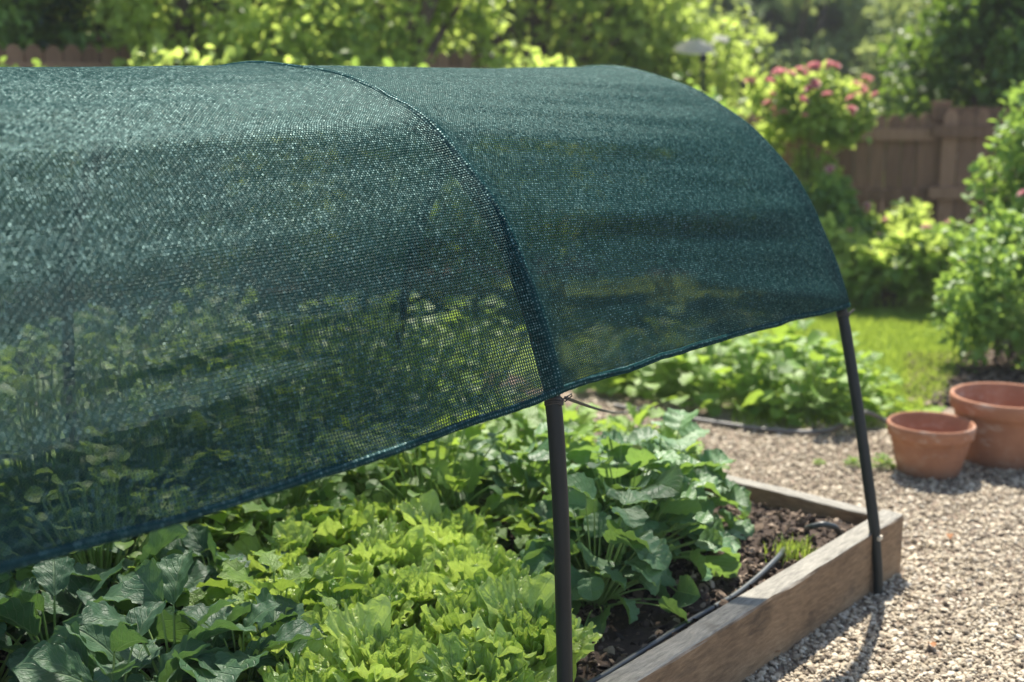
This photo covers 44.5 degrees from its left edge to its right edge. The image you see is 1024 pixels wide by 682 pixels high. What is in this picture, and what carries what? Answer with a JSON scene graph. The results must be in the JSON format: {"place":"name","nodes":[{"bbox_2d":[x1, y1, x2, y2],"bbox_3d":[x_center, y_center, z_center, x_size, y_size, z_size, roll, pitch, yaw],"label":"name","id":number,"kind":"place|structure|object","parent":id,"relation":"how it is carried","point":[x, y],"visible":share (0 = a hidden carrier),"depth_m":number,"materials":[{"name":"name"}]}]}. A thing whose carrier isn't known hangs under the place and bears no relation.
{"place":"outdoors","nodes":[
{"label":"outdoors","id":0,"kind":"place"},
{"bbox_2d":[0,274,1021,428],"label":"lawn","id":1,"kind":"structure","parent":0,"point":[934,408],"depth_m":7.99,"materials":[{"name":"green plant"}]},
{"bbox_2d":[0,56,197,342],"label":"shrub","id":2,"kind":"object","parent":1,"relation":"on","point":[36,61],"visible":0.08,"depth_m":7.32,"materials":[{"name":"green plant"}]},
{"bbox_2d":[90,32,384,320],"bbox_3d":[-1.846,-0.946,7.732,2.032,1.852,1.644,1,12,4],"label":"shrub","id":3,"kind":"object","parent":1,"relation":"on","point":[158,52],"visible":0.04,"depth_m":7.30,"materials":[{"name":"green plant"}]},
{"bbox_2d":[176,0,413,294],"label":"shrub","id":4,"kind":"object","parent":1,"relation":"on","point":[311,42],"visible":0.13,"depth_m":8.54,"materials":[{"name":"green plant"}]},
{"bbox_2d":[262,56,510,311],"bbox_3d":[-0.789,-1.005,8.324,1.782,1.730,1.888,7,14,31],"label":"shrub","id":5,"kind":"object","parent":1,"relation":"on","point":[386,62],"visible":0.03,"depth_m":8.38,"materials":[{"name":"green plant"}]},
{"bbox_2d":[459,44,676,296],"bbox_3d":[0.309,-1.148,8.788,1.340,1.823,1.622,-3,12,-13],"label":"shrub","id":6,"kind":"object","parent":1,"relation":"on","point":[535,55],"visible":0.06,"depth_m":8.41,"materials":[{"name":"green plant"}]},
{"bbox_2d":[595,332,716,400],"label":"bean plant","id":7,"kind":"object","parent":1,"relation":"on","point":[642,374],"visible":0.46,"depth_m":6.06,"materials":[{"name":"green plant"}]},
{"bbox_2d":[567,72,753,295],"bbox_3d":[1.081,-1.062,8.832,1.442,1.637,1.397,1,12,3],"label":"shrub","id":8,"kind":"object","parent":1,"relation":"on","point":[715,96],"visible":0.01,"depth_m":8.71,"materials":[{"name":"green plant"}]},
{"bbox_2d":[643,321,781,417],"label":"bean plant","id":9,"kind":"object","parent":1,"relation":"on","point":[706,373],"visible":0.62,"depth_m":5.89,"materials":[{"name":"green plant"}]},
{"bbox_2d":[677,297,822,391],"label":"bean plant","id":10,"kind":"object","parent":1,"relation":"on","point":[779,331],"visible":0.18,"depth_m":6.35,"materials":[{"name":"green plant"}]},
{"bbox_2d":[700,330,850,419],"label":"bean plant","id":11,"kind":"object","parent":1,"relation":"on","point":[766,397],"visible":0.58,"depth_m":5.75,"materials":[{"name":"green plant"}]},
{"bbox_2d":[751,319,845,392],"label":"bean plant","id":12,"kind":"object","parent":1,"relation":"on","point":[804,324],"visible":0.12,"depth_m":6.32,"materials":[{"name":"green plant"}]},
{"bbox_2d":[745,336,885,425],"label":"bean plant","id":13,"kind":"object","parent":1,"relation":"on","point":[788,394],"visible":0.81,"depth_m":5.65,"materials":[{"name":"green plant"}]},
{"bbox_2d":[790,211,882,293],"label":"shrub","id":14,"kind":"object","parent":1,"relation":"on","point":[838,245],"visible":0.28,"depth_m":8.48,"materials":[{"name":"green plant"}]},
{"bbox_2d":[797,332,886,389],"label":"bean plant","id":15,"kind":"object","parent":1,"relation":"on","point":[865,361],"visible":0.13,"depth_m":6.32,"materials":[{"name":"green plant"}]},
{"bbox_2d":[805,348,911,420],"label":"bean plant","id":16,"kind":"object","parent":1,"relation":"on","point":[872,356],"visible":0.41,"depth_m":5.80,"materials":[{"name":"green plant"}]},
{"bbox_2d":[841,221,953,308],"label":"bush","id":17,"kind":"object","parent":1,"relation":"on","point":[901,263],"visible":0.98,"depth_m":8.25,"materials":[{"name":"green plant"}]},
{"bbox_2d":[918,218,986,305],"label":"shrub","id":18,"kind":"object","parent":1,"relation":"on","point":[956,238],"visible":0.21,"depth_m":8.28,"materials":[{"name":"green plant"}]},
{"bbox_2d":[948,80,1023,323],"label":"shrub","id":19,"kind":"object","parent":1,"relation":"on","point":[1010,149],"visible":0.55,"depth_m":7.64,"materials":[{"name":"green plant"}]},
{"bbox_2d":[0,178,1023,398],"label":"ground","id":20,"kind":"structure","parent":0,"point":[889,295],"depth_m":9.40,"materials":[{"name":"green plant"}]},
{"bbox_2d":[0,0,112,257],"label":"flowering shrub","id":21,"kind":"object","parent":20,"relation":"on","point":[81,41],"visible":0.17,"depth_m":8.56,"materials":[{"name":"green plant"}]},
{"bbox_2d":[0,0,226,55],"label":"tree","id":22,"kind":"object","parent":20,"relation":"on","point":[69,4],"visible":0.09,"depth_m":8.72,"materials":[{"name":"green plant"}]},
{"bbox_2d":[36,0,371,65],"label":"tree","id":23,"kind":"object","parent":20,"relation":"on","point":[148,24],"visible":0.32,"depth_m":8.24,"materials":[{"name":"green plant"}]},
{"bbox_2d":[0,37,488,320],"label":"wooden fence","id":24,"kind":"object","parent":20,"relation":"on","point":[52,56],"visible":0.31,"depth_m":8.14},
{"bbox_2d":[272,0,531,67],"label":"tree","id":25,"kind":"object","parent":20,"relation":"on","point":[408,24],"visible":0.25,"depth_m":9.89,"materials":[{"name":"green plant"}]},
{"bbox_2d":[387,0,720,176],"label":"tree","id":26,"kind":"object","parent":20,"relation":"on","point":[535,16],"visible":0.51,"depth_m":12.43,"materials":[{"name":"green plant"}]},
{"bbox_2d":[520,0,776,150],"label":"tree","id":27,"kind":"object","parent":20,"relation":"on","point":[717,74],"visible":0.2,"depth_m":12.94,"materials":[{"name":"green plant"}]},
{"bbox_2d":[673,35,728,91],"bbox_3d":[1.808,-1.957,12.354,0.468,2.067,0.421,10,15,39],"label":"bird feeder","id":28,"kind":"object","parent":20,"relation":"on","point":[697,46],"visible":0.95,"depth_m":12.11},
{"bbox_2d":[739,0,883,210],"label":"rose bush","id":29,"kind":"object","parent":20,"relation":"on","point":[827,109],"visible":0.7,"depth_m":8.98,"materials":[{"name":"green plant"}]},
{"bbox_2d":[697,113,934,267],"bbox_3d":[2.396,-1.173,10.108,1.885,1.435,0.205,1,12,3],"label":"wooden fence","id":30,"kind":"object","parent":20,"relation":"on","point":[891,134],"visible":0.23,"depth_m":9.97,"materials":[{"name":"brown wood"}]},
{"bbox_2d":[788,165,888,292],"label":"shrub","id":31,"kind":"object","parent":20,"relation":"on","point":[838,199],"visible":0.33,"depth_m":8.81,"materials":[{"name":"green plant"}]},
{"bbox_2d":[854,197,948,294],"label":"shrub","id":32,"kind":"object","parent":20,"relation":"on","point":[912,217],"visible":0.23,"depth_m":8.90,"materials":[{"name":"green plant"}]},
{"bbox_2d":[876,0,1023,182],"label":"tree","id":33,"kind":"object","parent":20,"relation":"on","point":[987,36],"visible":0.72,"depth_m":10.54,"materials":[{"name":"green plant"}]},
{"bbox_2d":[899,351,1023,406],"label":"mulch","id":34,"kind":"object","parent":20,"relation":"on","point":[994,372],"visible":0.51,"depth_m":6.50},
{"bbox_2d":[927,189,1023,372],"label":"bush","id":35,"kind":"object","parent":20,"relation":"on","point":[978,306],"visible":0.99,"depth_m":6.47,"materials":[{"name":"green plant"}]},
{"bbox_2d":[927,101,1023,230],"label":"wooden fence","id":36,"kind":"object","parent":20,"relation":"on","point":[966,127],"visible":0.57,"depth_m":9.87,"materials":[{"name":"brown wood"}]},
{"bbox_2d":[444,368,1023,681],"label":"gravel path","id":37,"kind":"structure","parent":0,"point":[589,393],"depth_m":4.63,"materials":[{"name":"beige gravel"}]},
{"bbox_2d":[0,442,903,681],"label":"raised bed","id":38,"kind":"object","parent":37,"relation":"on","point":[743,636],"visible":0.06,"depth_m":3.37,"materials":[{"name":"wood"}]},
{"bbox_2d":[0,572,59,681],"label":"cabbage plant","id":39,"kind":"object","parent":38,"relation":"in","point":[21,634],"visible":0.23,"depth_m":2.88,"materials":[{"name":"green plant"}]},
{"bbox_2d":[4,519,139,636],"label":"cabbage plant","id":40,"kind":"object","parent":38,"relation":"in","point":[115,549],"visible":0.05,"depth_m":3.23,"materials":[{"name":"green plant"}]},
{"bbox_2d":[0,360,165,557],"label":"bean plant","id":41,"kind":"object","parent":38,"relation":"in","point":[47,458],"visible":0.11,"depth_m":3.52,"materials":[{"name":"green plant"}]},
{"bbox_2d":[0,556,191,681],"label":"cabbage plant","id":42,"kind":"object","parent":38,"relation":"in","point":[21,605],"visible":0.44,"depth_m":2.89,"materials":[{"name":"green plant"}]},
{"bbox_2d":[0,441,219,615],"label":"bean plant","id":43,"kind":"object","parent":38,"relation":"in","point":[99,559],"visible":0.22,"depth_m":3.20,"materials":[{"name":"green plant"}]},
{"bbox_2d":[0,331,224,554],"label":"bean plant","id":44,"kind":"object","parent":38,"relation":"in","point":[81,421],"visible":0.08,"depth_m":3.67,"materials":[{"name":"green plant"}]},
{"bbox_2d":[11,600,231,681],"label":"cabbage plant","id":45,"kind":"object","parent":38,"relation":"on","point":[47,661],"visible":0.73,"depth_m":2.60,"materials":[{"name":"green plant"}]},
{"bbox_2d":[26,524,220,677],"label":"cabbage plant","id":46,"kind":"object","parent":38,"relation":"on","point":[159,540],"visible":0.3,"depth_m":3.10,"materials":[{"name":"green plant"}]},
{"bbox_2d":[58,441,230,554],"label":"bean plant","id":47,"kind":"object","parent":38,"relation":"in","point":[205,518],"visible":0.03,"depth_m":3.60,"materials":[{"name":"green plant"}]},
{"bbox_2d":[47,550,289,681],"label":"cabbage plant","id":48,"kind":"object","parent":38,"relation":"in","point":[165,577],"visible":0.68,"depth_m":2.72,"materials":[{"name":"green plant"}]},
{"bbox_2d":[85,321,285,484],"bbox_3d":[-1.049,0.263,3.978,0.790,0.608,0.811,8,15,25],"label":"bean plant","id":49,"kind":"object","parent":38,"relation":"in","point":[194,394],"visible":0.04,"depth_m":3.95,"materials":[{"name":"green plant"}]},
{"bbox_2d":[111,484,266,562],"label":"salad plant","id":50,"kind":"object","parent":38,"relation":"in","point":[235,526],"visible":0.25,"depth_m":3.40,"materials":[{"name":"green plant"}]},
{"bbox_2d":[83,345,304,534],"bbox_3d":[-1.028,0.293,3.981,0.813,0.548,0.792,-1,14,5],"label":"bean plant","id":51,"kind":"object","parent":38,"relation":"in","point":[209,406],"visible":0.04,"depth_m":3.93,"materials":[{"name":"green plant"}]},
{"bbox_2d":[138,523,288,608],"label":"cabbage plant","id":52,"kind":"object","parent":38,"relation":"in","point":[197,539],"visible":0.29,"depth_m":3.29,"materials":[{"name":"green plant"}]},
{"bbox_2d":[141,411,300,539],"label":"bean plant","id":53,"kind":"object","parent":38,"relation":"on","point":[218,452],"visible":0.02,"depth_m":3.80,"materials":[{"name":"green plant"}]},
{"bbox_2d":[169,489,290,559],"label":"salad plant","id":54,"kind":"object","parent":38,"relation":"in","point":[221,518],"visible":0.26,"depth_m":3.50,"materials":[{"name":"green plant"}]},
{"bbox_2d":[151,587,327,681],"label":"cabbage plant","id":55,"kind":"object","parent":38,"relation":"in","point":[266,611],"visible":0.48,"depth_m":2.78,"materials":[{"name":"green plant"}]},
{"bbox_2d":[224,578,305,648],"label":"lettuce","id":56,"kind":"object","parent":38,"relation":"in","point":[297,592],"visible":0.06,"depth_m":3.02,"materials":[{"name":"green plant"}]},
{"bbox_2d":[166,547,364,653],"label":"salad plant","id":57,"kind":"object","parent":38,"relation":"in","point":[237,580],"visible":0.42,"depth_m":3.03,"materials":[{"name":"green plant"}]},
{"bbox_2d":[214,518,326,581],"bbox_3d":[-0.637,0.590,3.346,0.352,0.190,0.295,-5,13,-13],"label":"lettuce","id":58,"kind":"object","parent":38,"relation":"in","point":[289,529],"visible":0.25,"depth_m":3.38,"materials":[{"name":"green plant"}]},
{"bbox_2d":[195,479,355,572],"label":"salad plant","id":59,"kind":"object","parent":38,"relation":"in","point":[273,500],"visible":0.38,"depth_m":3.51,"materials":[{"name":"green plant"}]},
{"bbox_2d":[190,393,373,541],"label":"bean plant","id":60,"kind":"object","parent":38,"relation":"in","point":[343,487],"visible":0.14,"depth_m":3.71,"materials":[{"name":"green plant"}]},
{"bbox_2d":[236,603,332,680],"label":"lettuce","id":61,"kind":"object","parent":38,"relation":"in","point":[318,614],"visible":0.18,"depth_m":2.84,"materials":[{"name":"green plant"}]},
{"bbox_2d":[196,323,393,484],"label":"bean plant","id":62,"kind":"object","parent":38,"relation":"in","point":[299,381],"visible":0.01,"depth_m":4.20,"materials":[{"name":"green plant"}]},
{"bbox_2d":[62,91,572,681],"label":"hoop","id":63,"kind":"object","parent":38,"relation":"attached to","point":[560,511],"visible":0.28,"depth_m":2.49,"materials":[{"name":"black metal"}]},
{"bbox_2d":[261,545,374,602],"bbox_3d":[-0.518,0.660,3.168,0.318,0.207,0.325,-10,13,-34],"label":"lettuce","id":64,"kind":"object","parent":38,"relation":"in","point":[336,567],"visible":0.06,"depth_m":3.21,"materials":[{"name":"green plant"}]},
{"bbox_2d":[250,648,386,681],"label":"lettuce","id":65,"kind":"object","parent":38,"relation":"in","point":[297,669],"visible":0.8,"depth_m":2.63,"materials":[{"name":"green plant"}]},
{"bbox_2d":[263,498,379,559],"bbox_3d":[-0.510,0.590,3.555,0.324,0.297,0.391,-9,14,-36],"label":"lettuce","id":66,"kind":"object","parent":38,"relation":"in","point":[336,528],"visible":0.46,"depth_m":3.47,"materials":[{"name":"green plant"}]},
{"bbox_2d":[267,294,451,472],"bbox_3d":[-0.545,0.158,4.439,0.792,0.628,0.813,-4,13,-16],"label":"bean plant","id":67,"kind":"object","parent":38,"relation":"in","point":[358,366],"visible":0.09,"depth_m":4.43,"materials":[{"name":"green plant"}]},
{"bbox_2d":[304,572,422,634],"bbox_3d":[-0.351,0.668,3.014,0.316,0.170,0.318,12,18,43],"label":"lettuce","id":68,"kind":"object","parent":38,"relation":"in","point":[366,593],"visible":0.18,"depth_m":3.04,"materials":[{"name":"green plant"}]},
{"bbox_2d":[302,594,439,681],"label":"lettuce","id":69,"kind":"object","parent":38,"relation":"in","point":[366,634],"visible":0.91,"depth_m":2.72,"materials":[{"name":"green plant"}]},
{"bbox_2d":[311,513,442,578],"bbox_3d":[-0.352,0.596,3.338,0.369,0.206,0.339,-3,12,-16],"label":"lettuce","id":70,"kind":"object","parent":38,"relation":"in","point":[376,545],"visible":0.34,"depth_m":3.33,"materials":[{"name":"green plant"}]},
{"bbox_2d":[339,481,425,526],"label":"lettuce","id":71,"kind":"object","parent":38,"relation":"in","point":[382,503],"visible":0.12,"depth_m":3.67,"materials":[{"name":"green plant"}]},
{"bbox_2d":[301,414,472,515],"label":"bean plant","id":72,"kind":"object","parent":38,"relation":"in","point":[329,488],"visible":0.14,"depth_m":3.85,"materials":[{"name":"green plant"}]},
{"bbox_2d":[317,298,516,454],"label":"bean plant","id":73,"kind":"object","parent":38,"relation":"in","point":[499,418],"visible":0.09,"depth_m":4.61,"materials":[{"name":"green plant"}]},
{"bbox_2d":[377,550,464,637],"bbox_3d":[-0.247,0.653,3.132,0.336,0.176,0.304,-2,14,-1],"label":"lettuce","id":74,"kind":"object","parent":38,"relation":"in","point":[412,578],"visible":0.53,"depth_m":3.14,"materials":[{"name":"green plant"}]},
{"bbox_2d":[0,449,856,681],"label":"mulch","id":75,"kind":"object","parent":38,"relation":"on","point":[751,565],"visible":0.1,"depth_m":3.50,"materials":[{"name":"brown soil"}]},
{"bbox_2d":[586,547,786,681],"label":"drip hose","id":76,"kind":"object","parent":75,"relation":"on","point":[759,575],"visible":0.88,"depth_m":3.18,"materials":[{"name":"black rubber"}]},
{"bbox_2d":[350,392,534,531],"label":"bean plant","id":77,"kind":"object","parent":38,"relation":"in","point":[430,452],"visible":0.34,"depth_m":3.75,"materials":[{"name":"green plant"}]},
{"bbox_2d":[388,489,497,555],"bbox_3d":[-0.194,0.546,3.488,0.317,0.214,0.378,-6,12,-31],"label":"lettuce","id":78,"kind":"object","parent":38,"relation":"in","point":[424,510],"visible":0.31,"depth_m":3.51,"materials":[{"name":"green plant"}]},
{"bbox_2d":[390,404,521,478],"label":"salad plant","id":79,"kind":"object","parent":38,"relation":"in","point":[511,433],"visible":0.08,"depth_m":4.21,"materials":[{"name":"green plant"}]},
{"bbox_2d":[420,588,505,645],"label":"lettuce","id":80,"kind":"object","parent":38,"relation":"in","point":[438,620],"visible":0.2,"depth_m":2.88,"materials":[{"name":"green plant"}]},
{"bbox_2d":[391,452,538,540],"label":"salad plant","id":81,"kind":"object","parent":38,"relation":"in","point":[472,469],"visible":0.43,"depth_m":3.69,"materials":[{"name":"green plant"}]},
{"bbox_2d":[417,533,529,591],"bbox_3d":[-0.113,0.629,3.292,0.342,0.220,0.334,-1,14,6],"label":"lettuce","id":82,"kind":"object","parent":38,"relation":"in","point":[493,561],"visible":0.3,"depth_m":3.26,"materials":[{"name":"green plant"}]},
{"bbox_2d":[413,622,556,681],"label":"lettuce","id":83,"kind":"object","parent":38,"relation":"in","point":[449,654],"visible":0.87,"depth_m":2.68,"materials":[{"name":"green plant"}]},
{"bbox_2d":[412,295,565,423],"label":"bean plant","id":84,"kind":"object","parent":38,"relation":"in","point":[485,351],"visible":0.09,"depth_m":5.53,"materials":[{"name":"green plant"}]},
{"bbox_2d":[429,560,554,606],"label":"lettuce","id":85,"kind":"object","parent":38,"relation":"in","point":[442,586],"visible":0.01,"depth_m":3.10,"materials":[{"name":"green plant"}]},
{"bbox_2d":[451,420,542,487],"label":"salad plant","id":86,"kind":"object","parent":38,"relation":"in","point":[473,430],"visible":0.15,"depth_m":4.22,"materials":[{"name":"green plant"}]},
{"bbox_2d":[453,422,577,547],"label":"squash plant","id":87,"kind":"object","parent":38,"relation":"in","point":[510,461],"visible":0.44,"depth_m":3.85,"materials":[{"name":"green plant"}]},
{"bbox_2d":[448,572,602,681],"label":"lettuce","id":88,"kind":"object","parent":38,"relation":"in","point":[528,609],"visible":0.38,"depth_m":2.84,"materials":[{"name":"green plant"}]},
{"bbox_2d":[501,406,599,490],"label":"plant","id":89,"kind":"object","parent":38,"relation":"on","point":[529,420],"visible":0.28,"depth_m":4.30,"materials":[{"name":"green plant"}]},
{"bbox_2d":[499,468,609,571],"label":"salad plant","id":90,"kind":"object","parent":38,"relation":"in","point":[523,526],"visible":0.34,"depth_m":3.57,"materials":[{"name":"green plant"}]},
{"bbox_2d":[516,401,619,445],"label":"salad plant","id":91,"kind":"object","parent":38,"relation":"in","point":[584,414],"visible":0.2,"depth_m":4.62,"materials":[{"name":"green plant"}]},
{"bbox_2d":[511,472,688,642],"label":"squash plant","id":92,"kind":"object","parent":38,"relation":"in","point":[650,554],"visible":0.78,"depth_m":3.23,"materials":[{"name":"green plant"}]},
{"bbox_2d":[527,436,716,569],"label":"squash plant","id":93,"kind":"object","parent":38,"relation":"in","point":[582,454],"visible":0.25,"depth_m":3.64,"materials":[{"name":"green plant"}]},
{"bbox_2d":[514,449,740,608],"bbox_3d":[0.323,0.514,3.525,0.605,0.416,0.606,7,14,32],"label":"squash plant","id":94,"kind":"object","parent":38,"relation":"in","point":[681,501],"visible":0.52,"depth_m":3.44,"materials":[{"name":"green plant"}]},
{"bbox_2d":[592,402,677,449],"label":"salad plant","id":95,"kind":"object","parent":38,"relation":"in","point":[622,423],"visible":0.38,"depth_m":4.68,"materials":[{"name":"green plant"}]},
{"bbox_2d":[595,407,754,551],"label":"squash plant","id":96,"kind":"object","parent":38,"relation":"on","point":[711,474],"visible":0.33,"depth_m":3.87,"materials":[{"name":"green plant"}]},
{"bbox_2d":[393,182,882,594],"bbox_3d":[0.297,-0.080,4.278,2.136,1.676,0.047,10,15,39],"label":"hoop","id":97,"kind":"object","parent":37,"relation":"on","point":[859,424],"visible":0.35,"depth_m":3.69,"materials":[{"name":"black metal"}]},
{"bbox_2d":[0,61,854,573],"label":"shade net","id":98,"kind":"object","parent":97,"relation":"on","point":[82,111],"visible":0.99,"depth_m":2.30,"materials":[{"name":"fabric"}]},
{"bbox_2d":[613,404,886,434],"bbox_3d":[1.065,0.330,5.611,1.292,0.091,0.256,3,12,16],"label":"garden hose","id":99,"kind":"object","parent":37,"relation":"on","point":[787,431],"visible":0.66,"depth_m":5.50,"materials":[{"name":"grey rubber"}]},
{"bbox_2d":[887,411,976,480],"bbox_3d":[1.643,0.416,4.924,0.336,0.205,0.336,-11,16,-43],"label":"flower pot","id":100,"kind":"object","parent":37,"relation":"on","point":[929,444],"visible":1,"depth_m":4.83,"materials":[{"name":"ceramic"}]},
{"bbox_2d":[949,382,1023,470],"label":"flower pot","id":101,"kind":"object","parent":37,"relation":"on","point":[993,412],"visible":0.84,"depth_m":4.95,"materials":[{"name":"ceramic"}]},
{"bbox_2d":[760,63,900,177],"bbox_3d":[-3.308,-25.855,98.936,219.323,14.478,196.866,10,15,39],"label":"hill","id":102,"kind":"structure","parent":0,"point":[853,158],"depth_m":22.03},
{"bbox_2d":[696,0,856,119],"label":"slope tree","id":103,"kind":"object","parent":102,"relation":"on","point":[788,35],"visible":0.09,"depth_m":23.40,"materials":[{"name":"green plant"}]},
{"bbox_2d":[708,0,900,111],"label":"slope tree","id":104,"kind":"object","parent":102,"relation":"on","point":[782,57],"visible":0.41,"depth_m":21.87,"materials":[{"name":"green plant"}]},
{"bbox_2d":[846,0,970,114],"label":"slope tree","id":105,"kind":"object","parent":102,"relation":"on","point":[894,10],"visible":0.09,"depth_m":19.57,"materials":[{"name":"green plant"}]},
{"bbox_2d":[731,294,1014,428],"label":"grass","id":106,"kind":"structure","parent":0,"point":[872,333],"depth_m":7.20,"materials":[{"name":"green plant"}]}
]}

